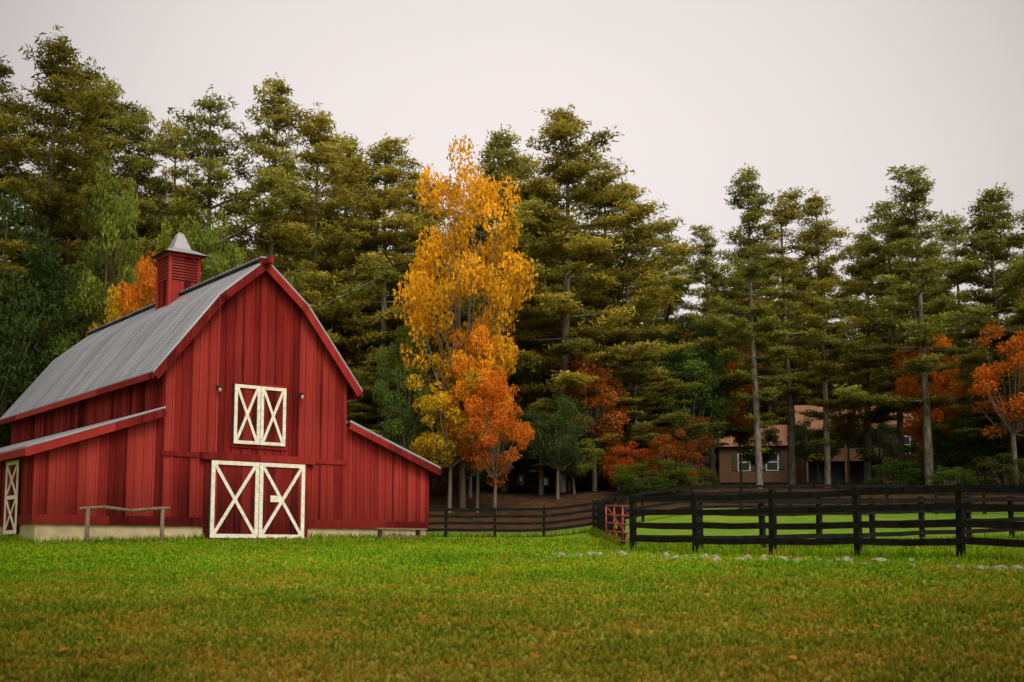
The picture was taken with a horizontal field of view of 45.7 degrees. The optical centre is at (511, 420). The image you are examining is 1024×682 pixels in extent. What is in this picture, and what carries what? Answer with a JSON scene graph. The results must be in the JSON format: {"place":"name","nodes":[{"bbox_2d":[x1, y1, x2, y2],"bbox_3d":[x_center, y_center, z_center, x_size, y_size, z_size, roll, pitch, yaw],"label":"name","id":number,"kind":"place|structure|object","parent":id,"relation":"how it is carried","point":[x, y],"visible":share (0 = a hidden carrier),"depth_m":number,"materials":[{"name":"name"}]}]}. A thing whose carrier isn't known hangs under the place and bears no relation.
{"place":"outdoors","nodes":[
{"label":"outdoors","id":0,"kind":"place"},
{"bbox_2d":[0,448,1023,681],"bbox_3d":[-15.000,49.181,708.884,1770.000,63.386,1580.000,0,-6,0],"label":"ground","id":1,"kind":"structure","parent":0,"point":[516,496],"depth_m":46.93,"materials":[{"name":"plant"}]},
{"bbox_2d":[0,50,68,404],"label":"tree","id":2,"kind":"object","parent":1,"relation":"on","point":[4,155],"visible":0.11,"depth_m":72.05,"materials":[{"name":"green plant"}]},
{"bbox_2d":[0,329,78,433],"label":"tree","id":3,"kind":"object","parent":1,"relation":"on","point":[60,349],"visible":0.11,"depth_m":61.43,"materials":[{"name":"green plant"}]},
{"bbox_2d":[0,188,81,416],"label":"tree","id":4,"kind":"object","parent":1,"relation":"on","point":[11,377],"visible":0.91,"depth_m":60.96,"materials":[{"name":"green plant"}]},
{"bbox_2d":[0,279,89,447],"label":"tree","id":5,"kind":"object","parent":1,"relation":"on","point":[5,441],"visible":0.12,"depth_m":63.65,"materials":[{"name":"green plant"}]},
{"bbox_2d":[0,23,155,390],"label":"tree","id":6,"kind":"object","parent":1,"relation":"on","point":[55,95],"visible":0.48,"depth_m":67.16,"materials":[{"name":"green plant"}]},
{"bbox_2d":[0,55,177,311],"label":"tree","id":7,"kind":"object","parent":1,"relation":"on","point":[96,74],"visible":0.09,"depth_m":79.08,"materials":[{"name":"green plant"}]},
{"bbox_2d":[79,308,105,336],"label":"tree","id":8,"kind":"object","parent":1,"relation":"on","point":[97,320],"visible":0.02,"depth_m":65.99,"materials":[{"name":"green plant"}]},
{"bbox_2d":[29,72,163,341],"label":"tree","id":9,"kind":"object","parent":1,"relation":"on","point":[118,141],"visible":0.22,"depth_m":73.96,"materials":[{"name":"green plant"}]},
{"bbox_2d":[43,150,154,347],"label":"tree","id":10,"kind":"object","parent":1,"relation":"on","point":[113,226],"visible":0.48,"depth_m":66.62,"materials":[{"name":"green plant"}]},
{"bbox_2d":[89,284,136,329],"bbox_3d":[-20.260,-0.172,62.311,3.806,14.200,3.698,6,-9,-44],"label":"tree","id":11,"kind":"object","parent":1,"relation":"on","point":[115,311],"visible":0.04,"depth_m":63.26,"materials":[{"name":"yellow plant"}]},
{"bbox_2d":[78,505,169,542],"bbox_3d":[-11.736,3.360,36.809,2.809,1.601,0.150,5,-8,-37],"label":"hitching rail","id":12,"kind":"object","parent":1,"relation":"on","point":[87,524],"visible":0.88,"depth_m":36.74,"materials":[{"name":"wood"}]},
{"bbox_2d":[80,100,178,312],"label":"tree","id":13,"kind":"object","parent":1,"relation":"on","point":[147,148],"visible":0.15,"depth_m":82.13,"materials":[{"name":"green plant"}]},
{"bbox_2d":[113,249,156,316],"bbox_3d":[-19.316,-1.029,63.495,4.095,16.108,4.275,-1,-6,13],"label":"tree","id":14,"kind":"object","parent":1,"relation":"on","point":[147,282],"visible":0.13,"depth_m":63.47,"materials":[{"name":"orange plant"}]},
{"bbox_2d":[145,217,203,303],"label":"tree","id":15,"kind":"object","parent":1,"relation":"on","point":[165,239],"visible":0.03,"depth_m":71.89,"materials":[{"name":"green plant"}]},
{"bbox_2d":[129,115,233,274],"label":"tree","id":16,"kind":"object","parent":1,"relation":"on","point":[180,155],"visible":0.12,"depth_m":86.11,"materials":[{"name":"green plant"}]},
{"bbox_2d":[177,208,245,281],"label":"tree","id":17,"kind":"object","parent":1,"relation":"on","point":[213,262],"visible":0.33,"depth_m":70.92,"materials":[{"name":"green plant"}]},
{"bbox_2d":[0,531,430,543],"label":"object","id":18,"kind":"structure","parent":1,"relation":"on","point":[26,539],"depth_m":38.37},
{"bbox_2d":[0,232,441,543],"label":"barn","id":19,"kind":"structure","parent":1,"relation":"on","point":[214,407],"depth_m":41.30,"materials":[{"name":"painted wood"},{"name":"metal"},{"name":"concrete"}]},
{"bbox_2d":[110,84,403,318],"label":"tree","id":20,"kind":"object","parent":1,"relation":"on","point":[210,162],"visible":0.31,"depth_m":77.30,"materials":[{"name":"green plant"}]},
{"bbox_2d":[208,72,371,342],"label":"tree","id":21,"kind":"object","parent":1,"relation":"on","point":[274,113],"visible":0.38,"depth_m":80.41,"materials":[{"name":"green plant"}]},
{"bbox_2d":[228,101,413,398],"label":"tree","id":22,"kind":"object","parent":1,"relation":"on","point":[320,142],"visible":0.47,"depth_m":81.06,"materials":[{"name":"green plant"}]},
{"bbox_2d":[328,275,359,366],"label":"tree","id":23,"kind":"object","parent":1,"relation":"on","point":[344,351],"visible":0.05,"depth_m":84.63,"materials":[{"name":"green plant"}]},
{"bbox_2d":[282,131,431,421],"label":"tree","id":24,"kind":"object","parent":1,"relation":"on","point":[349,152],"visible":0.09,"depth_m":87.82,"materials":[{"name":"green plant"}]},
{"bbox_2d":[295,133,486,436],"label":"tree","id":25,"kind":"object","parent":1,"relation":"on","point":[376,202],"visible":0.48,"depth_m":82.76,"materials":[{"name":"green plant"}]},
{"bbox_2d":[347,348,439,453],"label":"tree","id":26,"kind":"object","parent":1,"relation":"on","point":[366,388],"visible":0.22,"depth_m":72.39,"materials":[{"name":"green plant"}]},
{"bbox_2d":[345,359,446,448],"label":"tree","id":27,"kind":"object","parent":1,"relation":"on","point":[357,416],"visible":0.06,"depth_m":72.42,"materials":[{"name":"green plant"}]},
{"bbox_2d":[372,528,426,538],"bbox_3d":[-4.021,4.282,43.614,2.100,0.860,0.340,5,-8,-37],"label":"bench","id":28,"kind":"object","parent":1,"relation":"on","point":[382,535],"visible":0.62,"depth_m":43.54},
{"bbox_2d":[371,324,432,452],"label":"tree","id":29,"kind":"object","parent":1,"relation":"on","point":[392,431],"visible":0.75,"depth_m":70.02,"materials":[{"name":"green plant"}]},
{"bbox_2d":[341,248,462,428],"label":"tree","id":30,"kind":"object","parent":1,"relation":"on","point":[437,386],"visible":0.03,"depth_m":91.44,"materials":[{"name":"green plant"}]},
{"bbox_2d":[352,165,518,438],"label":"tree","id":31,"kind":"object","parent":1,"relation":"on","point":[421,213],"visible":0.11,"depth_m":90.49,"materials":[{"name":"green plant"}]},
{"bbox_2d":[404,352,493,512],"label":"tree","id":32,"kind":"object","parent":1,"relation":"on","point":[441,449],"visible":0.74,"depth_m":68.57,"materials":[{"name":"yellow plant"}]},
{"bbox_2d":[418,447,481,495],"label":"tree","id":33,"kind":"object","parent":1,"relation":"on","point":[441,488],"visible":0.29,"depth_m":73.44,"materials":[{"name":"green plant"}]},
{"bbox_2d":[393,134,538,507],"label":"tree","id":34,"kind":"object","parent":1,"relation":"on","point":[510,293],"visible":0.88,"depth_m":70.59,"materials":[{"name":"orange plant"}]},
{"bbox_2d":[445,430,504,497],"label":"tree","id":35,"kind":"object","parent":1,"relation":"on","point":[470,472],"visible":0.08,"depth_m":72.58,"materials":[{"name":"green plant"}]},
{"bbox_2d":[441,315,513,512],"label":"tree","id":36,"kind":"object","parent":1,"relation":"on","point":[483,340],"visible":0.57,"depth_m":68.86,"materials":[{"name":"orange plant"}]},
{"bbox_2d":[466,472,502,492],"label":"tree","id":37,"kind":"object","parent":1,"relation":"on","point":[485,480],"visible":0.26,"depth_m":78.96,"materials":[{"name":"green plant"}]},
{"bbox_2d":[453,367,534,514],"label":"tree","id":38,"kind":"object","parent":1,"relation":"on","point":[497,465],"visible":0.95,"depth_m":67.64,"materials":[{"name":"orange plant"}]},
{"bbox_2d":[0,539,1021,681],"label":"fallen leaves","id":39,"kind":"object","parent":1,"relation":"on","point":[583,658],"visible":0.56,"depth_m":14.27,"materials":[{"name":"plant"}]},
{"bbox_2d":[0,536,1023,681],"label":"grass","id":40,"kind":"structure","parent":1,"relation":"on","point":[307,615],"depth_m":14.46,"materials":[{"name":"plant"}]},
{"bbox_2d":[429,124,619,491],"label":"tree","id":41,"kind":"object","parent":1,"relation":"on","point":[501,166],"visible":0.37,"depth_m":80.40,"materials":[{"name":"green plant"}]},
{"bbox_2d":[504,317,548,489],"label":"tree","id":42,"kind":"object","parent":1,"relation":"on","point":[529,398],"visible":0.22,"depth_m":84.11,"materials":[{"name":"green plant"}]},
{"bbox_2d":[502,402,579,490],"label":"tree","id":43,"kind":"object","parent":1,"relation":"on","point":[533,483],"visible":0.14,"depth_m":81.53,"materials":[{"name":"green plant"}]},
{"bbox_2d":[463,147,621,395],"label":"tree","id":44,"kind":"object","parent":1,"relation":"on","point":[523,157],"visible":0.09,"depth_m":89.10,"materials":[{"name":"green plant"}]},
{"bbox_2d":[500,400,588,493],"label":"tree","id":45,"kind":"object","parent":1,"relation":"on","point":[508,444],"visible":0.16,"depth_m":76.65,"materials":[{"name":"green plant"}]},
{"bbox_2d":[432,162,666,484],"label":"tree","id":46,"kind":"object","parent":1,"relation":"on","point":[597,212],"visible":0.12,"depth_m":83.79,"materials":[{"name":"green plant"}]},
{"bbox_2d":[427,103,685,492],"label":"tree","id":47,"kind":"object","parent":1,"relation":"on","point":[563,127],"visible":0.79,"depth_m":78.49,"materials":[{"name":"green plant"}]},
{"bbox_2d":[522,395,594,499],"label":"tree","id":48,"kind":"object","parent":1,"relation":"on","point":[565,457],"visible":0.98,"depth_m":71.61,"materials":[{"name":"green plant"}]},
{"bbox_2d":[533,391,587,492],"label":"tree","id":49,"kind":"object","parent":1,"relation":"on","point":[558,397],"visible":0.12,"depth_m":76.64,"materials":[{"name":"green plant"}]},
{"bbox_2d":[511,398,621,494],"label":"tree","id":50,"kind":"object","parent":1,"relation":"on","point":[541,406],"visible":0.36,"depth_m":75.02,"materials":[{"name":"green plant"}]},
{"bbox_2d":[547,432,605,493],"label":"tree","id":51,"kind":"object","parent":1,"relation":"on","point":[579,470],"visible":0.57,"depth_m":73.66,"materials":[{"name":"green plant"}]},
{"bbox_2d":[550,337,602,489],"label":"tree","id":52,"kind":"object","parent":1,"relation":"on","point":[570,368],"visible":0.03,"depth_m":82.37,"materials":[{"name":"green plant"}]},
{"bbox_2d":[557,217,623,371],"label":"tree","id":53,"kind":"object","parent":1,"relation":"on","point":[574,274],"visible":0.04,"depth_m":104.44,"materials":[{"name":"green plant"}]},
{"bbox_2d":[555,359,632,491],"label":"tree","id":54,"kind":"object","parent":1,"relation":"on","point":[610,420],"visible":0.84,"depth_m":75.77,"materials":[{"name":"orange plant"}]},
{"bbox_2d":[571,460,621,488],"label":"tree","id":55,"kind":"object","parent":1,"relation":"on","point":[582,480],"visible":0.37,"depth_m":80.51,"materials":[{"name":"green plant"}]},
{"bbox_2d":[579,396,652,488],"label":"tree","id":56,"kind":"object","parent":1,"relation":"on","point":[632,434],"visible":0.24,"depth_m":77.98,"materials":[{"name":"green plant"}]},
{"bbox_2d":[597,430,642,489],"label":"tree","id":57,"kind":"object","parent":1,"relation":"on","point":[603,457],"visible":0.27,"depth_m":77.28,"materials":[{"name":"green plant"}]},
{"bbox_2d":[599,440,657,489],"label":"tree","id":58,"kind":"object","parent":1,"relation":"on","point":[617,461],"visible":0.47,"depth_m":73.89,"materials":[{"name":"orange plant"}]},
{"bbox_2d":[551,173,724,459],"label":"tree","id":59,"kind":"object","parent":1,"relation":"on","point":[652,273],"visible":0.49,"depth_m":80.26,"materials":[{"name":"green plant"}]},
{"bbox_2d":[592,346,713,462],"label":"tree","id":60,"kind":"object","parent":1,"relation":"on","point":[639,373],"visible":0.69,"depth_m":77.00,"materials":[{"name":"green plant"}]},
{"bbox_2d":[610,458,700,495],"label":"bush","id":61,"kind":"object","parent":1,"relation":"on","point":[630,478],"visible":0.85,"depth_m":70.39,"materials":[{"name":"green plant"}]},
{"bbox_2d":[614,409,717,462],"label":"tree","id":62,"kind":"object","parent":1,"relation":"on","point":[702,443],"visible":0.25,"depth_m":78.44,"materials":[{"name":"orange plant"}]},
{"bbox_2d":[643,428,703,492],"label":"tree","id":63,"kind":"object","parent":1,"relation":"on","point":[657,453],"visible":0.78,"depth_m":71.26,"materials":[{"name":"orange plant"}]},
{"bbox_2d":[620,386,729,458],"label":"tree","id":64,"kind":"object","parent":1,"relation":"on","point":[697,440],"visible":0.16,"depth_m":79.62,"materials":[{"name":"green plant"}]},
{"bbox_2d":[599,217,759,473],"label":"tree","id":65,"kind":"object","parent":1,"relation":"on","point":[727,432],"visible":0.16,"depth_m":91.49,"materials":[{"name":"green plant"}]},
{"bbox_2d":[638,313,739,483],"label":"tree","id":66,"kind":"object","parent":1,"relation":"on","point":[707,331],"visible":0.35,"depth_m":81.78,"materials":[{"name":"green plant"}]},
{"bbox_2d":[648,339,735,470],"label":"tree","id":67,"kind":"object","parent":1,"relation":"on","point":[692,361],"visible":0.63,"depth_m":79.64,"materials":[{"name":"green plant"}]},
{"bbox_2d":[689,467,722,488],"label":"bush","id":68,"kind":"object","parent":1,"relation":"on","point":[710,480],"visible":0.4,"depth_m":75.92,"materials":[{"name":"green plant"}]},
{"bbox_2d":[669,224,756,484],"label":"tree","id":69,"kind":"object","parent":1,"relation":"on","point":[703,292],"visible":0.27,"depth_m":89.51,"materials":[{"name":"green plant"}]},
{"bbox_2d":[425,483,1023,557],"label":"fence","id":70,"kind":"object","parent":1,"relation":"on","point":[962,508],"visible":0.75,"depth_m":29.85,"materials":[{"name":"wood"}]},
{"bbox_2d":[605,505,629,542],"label":"gate","id":71,"kind":"structure","parent":70,"relation":"attached to","point":[614,523],"depth_m":33.80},
{"bbox_2d":[425,526,1023,563],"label":"weeds","id":72,"kind":"object","parent":1,"relation":"on","point":[598,533],"visible":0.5,"depth_m":29.10,"materials":[{"name":"plant"}]},
{"bbox_2d":[721,346,762,482],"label":"tree","id":73,"kind":"object","parent":1,"relation":"on","point":[741,439],"visible":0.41,"depth_m":92.04,"materials":[{"name":"green plant"}]},
{"bbox_2d":[696,265,797,424],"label":"tree","id":74,"kind":"object","parent":1,"relation":"on","point":[746,289],"visible":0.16,"depth_m":125.08,"materials":[{"name":"green plant"}]},
{"bbox_2d":[691,162,813,484],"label":"tree","id":75,"kind":"object","parent":1,"relation":"on","point":[742,329],"visible":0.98,"depth_m":79.03,"materials":[{"name":"green plant"}]},
{"bbox_2d":[732,422,783,466],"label":"tree","id":76,"kind":"object","parent":1,"relation":"on","point":[771,433],"visible":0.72,"depth_m":96.76,"materials":[{"name":"green plant"}]},
{"bbox_2d":[727,316,821,424],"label":"tree","id":77,"kind":"object","parent":1,"relation":"on","point":[765,410],"visible":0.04,"depth_m":124.67,"materials":[{"name":"green plant"}]},
{"bbox_2d":[729,242,820,421],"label":"tree","id":78,"kind":"object","parent":1,"relation":"on","point":[770,416],"visible":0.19,"depth_m":124.97,"materials":[{"name":"green plant"}]},
{"bbox_2d":[552,550,1023,570],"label":"rocks","id":79,"kind":"object","parent":1,"relation":"on","point":[847,558],"visible":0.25,"depth_m":24.49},
{"bbox_2d":[759,301,819,424],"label":"tree","id":80,"kind":"object","parent":1,"relation":"on","point":[796,305],"visible":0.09,"depth_m":124.50,"materials":[{"name":"green plant"}]},
{"bbox_2d":[777,276,830,416],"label":"tree","id":81,"kind":"object","parent":1,"relation":"on","point":[806,306],"visible":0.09,"depth_m":126.51,"materials":[{"name":"green plant"}]},
{"bbox_2d":[757,187,873,487],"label":"tree","id":82,"kind":"object","parent":1,"relation":"on","point":[832,361],"visible":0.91,"depth_m":80.48,"materials":[{"name":"green plant"}]},
{"bbox_2d":[785,417,845,481],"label":"tree","id":83,"kind":"object","parent":1,"relation":"on","point":[802,433],"visible":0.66,"depth_m":97.94,"materials":[{"name":"green plant"}]},
{"bbox_2d":[716,404,923,482],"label":"house","id":84,"kind":"structure","parent":1,"relation":"on","point":[775,470],"depth_m":113.82,"materials":[{"name":"brown wood"}]},
{"bbox_2d":[730,186,937,483],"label":"tree","id":85,"kind":"object","parent":1,"relation":"on","point":[789,215],"visible":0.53,"depth_m":86.68,"materials":[{"name":"green plant"}]},
{"bbox_2d":[821,360,869,483],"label":"tree","id":86,"kind":"object","parent":1,"relation":"on","point":[846,431],"visible":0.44,"depth_m":90.05,"materials":[{"name":"green plant"}]},
{"bbox_2d":[769,229,939,483],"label":"tree","id":87,"kind":"object","parent":1,"relation":"on","point":[876,416],"visible":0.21,"depth_m":90.56,"materials":[{"name":"green plant"}]},
{"bbox_2d":[849,421,904,481],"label":"tree","id":88,"kind":"object","parent":1,"relation":"on","point":[885,444],"visible":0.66,"depth_m":98.97,"materials":[{"name":"green plant"}]},
{"bbox_2d":[798,200,965,482],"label":"tree","id":89,"kind":"object","parent":1,"relation":"on","point":[884,209],"visible":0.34,"depth_m":87.32,"materials":[{"name":"green plant"}]},
{"bbox_2d":[863,459,923,487],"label":"bush","id":90,"kind":"object","parent":1,"relation":"on","point":[912,470],"visible":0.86,"depth_m":76.11,"materials":[{"name":"green plant"}]},
{"bbox_2d":[799,164,998,484],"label":"tree","id":91,"kind":"object","parent":1,"relation":"on","point":[921,329],"visible":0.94,"depth_m":76.95,"materials":[{"name":"green plant"}]},
{"bbox_2d":[878,439,958,484],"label":"bush","id":92,"kind":"object","parent":1,"relation":"on","point":[939,458],"visible":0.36,"depth_m":78.92,"materials":[{"name":"green plant"}]},
{"bbox_2d":[887,222,969,390],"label":"tree","id":93,"kind":"object","parent":1,"relation":"on","point":[911,229],"visible":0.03,"depth_m":145.88,"materials":[{"name":"green plant"}]},
{"bbox_2d":[890,332,967,483],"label":"tree","id":94,"kind":"object","parent":1,"relation":"on","point":[910,389],"visible":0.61,"depth_m":77.97,"materials":[{"name":"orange plant"}]},
{"bbox_2d":[908,239,974,481],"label":"tree","id":95,"kind":"object","parent":1,"relation":"on","point":[928,245],"visible":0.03,"depth_m":139.99,"materials":[{"name":"green plant"}]},
{"bbox_2d":[932,355,974,483],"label":"tree","id":96,"kind":"object","parent":1,"relation":"on","point":[957,376],"visible":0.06,"depth_m":83.89,"materials":[{"name":"green plant"}]},
{"bbox_2d":[885,211,1022,481],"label":"tree","id":97,"kind":"object","parent":1,"relation":"on","point":[957,230],"visible":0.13,"depth_m":89.59,"materials":[{"name":"green plant"}]},
{"bbox_2d":[925,466,983,495],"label":"bush","id":98,"kind":"object","parent":1,"relation":"on","point":[938,480],"visible":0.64,"depth_m":71.49,"materials":[{"name":"green plant"}]},
{"bbox_2d":[932,412,1006,477],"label":"tree","id":99,"kind":"object","parent":1,"relation":"on","point":[955,445],"visible":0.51,"depth_m":77.14,"materials":[{"name":"green plant"}]},
{"bbox_2d":[916,182,1023,484],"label":"tree","id":100,"kind":"object","parent":1,"relation":"on","point":[985,236],"visible":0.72,"depth_m":78.67,"materials":[{"name":"green plant"}]},
{"bbox_2d":[944,443,1006,479],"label":"tree","id":101,"kind":"object","parent":1,"relation":"on","point":[972,463],"visible":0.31,"depth_m":76.81,"materials":[{"name":"green plant"}]},
{"bbox_2d":[944,209,1023,406],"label":"tree","id":102,"kind":"object","parent":1,"relation":"on","point":[1005,262],"visible":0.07,"depth_m":84.02,"materials":[{"name":"green plant"}]},
{"bbox_2d":[945,337,1023,484],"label":"tree","id":103,"kind":"object","parent":1,"relation":"on","point":[1003,390],"visible":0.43,"depth_m":75.33,"materials":[{"name":"green plant"}]},
{"bbox_2d":[956,395,1022,484],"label":"tree","id":104,"kind":"object","parent":1,"relation":"on","point":[975,422],"visible":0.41,"depth_m":75.86,"materials":[{"name":"orange plant"}]},
{"bbox_2d":[963,453,1023,484],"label":"bush","id":105,"kind":"object","parent":1,"relation":"on","point":[1004,474],"visible":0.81,"depth_m":72.00,"materials":[{"name":"green plant"}]},
{"bbox_2d":[966,322,1023,483],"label":"tree","id":106,"kind":"object","parent":1,"relation":"on","point":[1013,428],"visible":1,"depth_m":72.22,"materials":[{"name":"orange plant"}]},
{"bbox_2d":[0,0,1023,339],"label":"sky","id":107,"kind":"structure","parent":0,"point":[826,96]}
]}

